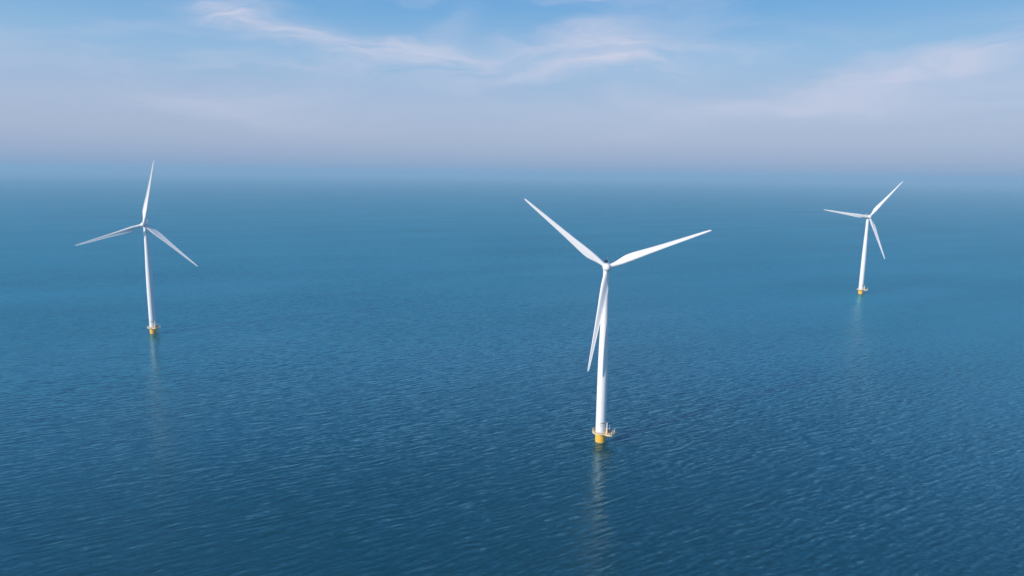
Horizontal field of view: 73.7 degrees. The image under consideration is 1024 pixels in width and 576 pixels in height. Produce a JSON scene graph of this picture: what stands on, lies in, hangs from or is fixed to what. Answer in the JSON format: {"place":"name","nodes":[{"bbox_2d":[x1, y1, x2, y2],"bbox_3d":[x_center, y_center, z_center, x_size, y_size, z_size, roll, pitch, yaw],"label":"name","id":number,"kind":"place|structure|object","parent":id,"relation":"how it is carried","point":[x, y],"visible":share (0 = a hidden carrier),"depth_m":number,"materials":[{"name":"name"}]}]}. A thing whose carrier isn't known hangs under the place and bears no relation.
{"place":"outdoors","nodes":[
{"label":"outdoors","id":0,"kind":"place"},
{"bbox_2d":[0,169,1023,575],"bbox_3d":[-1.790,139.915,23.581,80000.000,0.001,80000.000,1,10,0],"label":"sea","id":1,"kind":"structure","parent":0,"point":[346,375],"depth_m":480.19,"materials":[{"name":"liquid"}]},
{"bbox_2d":[75,161,197,333],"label":"wind turbine","id":2,"kind":"object","parent":1,"relation":"in","point":[153,327],"visible":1,"depth_m":581.66,"materials":[{"name":"white paint"}]},
{"bbox_2d":[524,198,711,442],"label":"wind turbine","id":3,"kind":"object","parent":1,"relation":"in","point":[601,431],"visible":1,"depth_m":350.57,"materials":[{"name":"white paint"}]},
{"bbox_2d":[824,181,902,293],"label":"wind turbine","id":4,"kind":"object","parent":1,"relation":"in","point":[861,289],"visible":1,"depth_m":828.09,"materials":[{"name":"white paint"}]},
{"bbox_2d":[0,0,1023,182],"label":"sky","id":5,"kind":"structure","parent":0,"point":[884,90],"materials":[{"name":"blue"}]}
]}

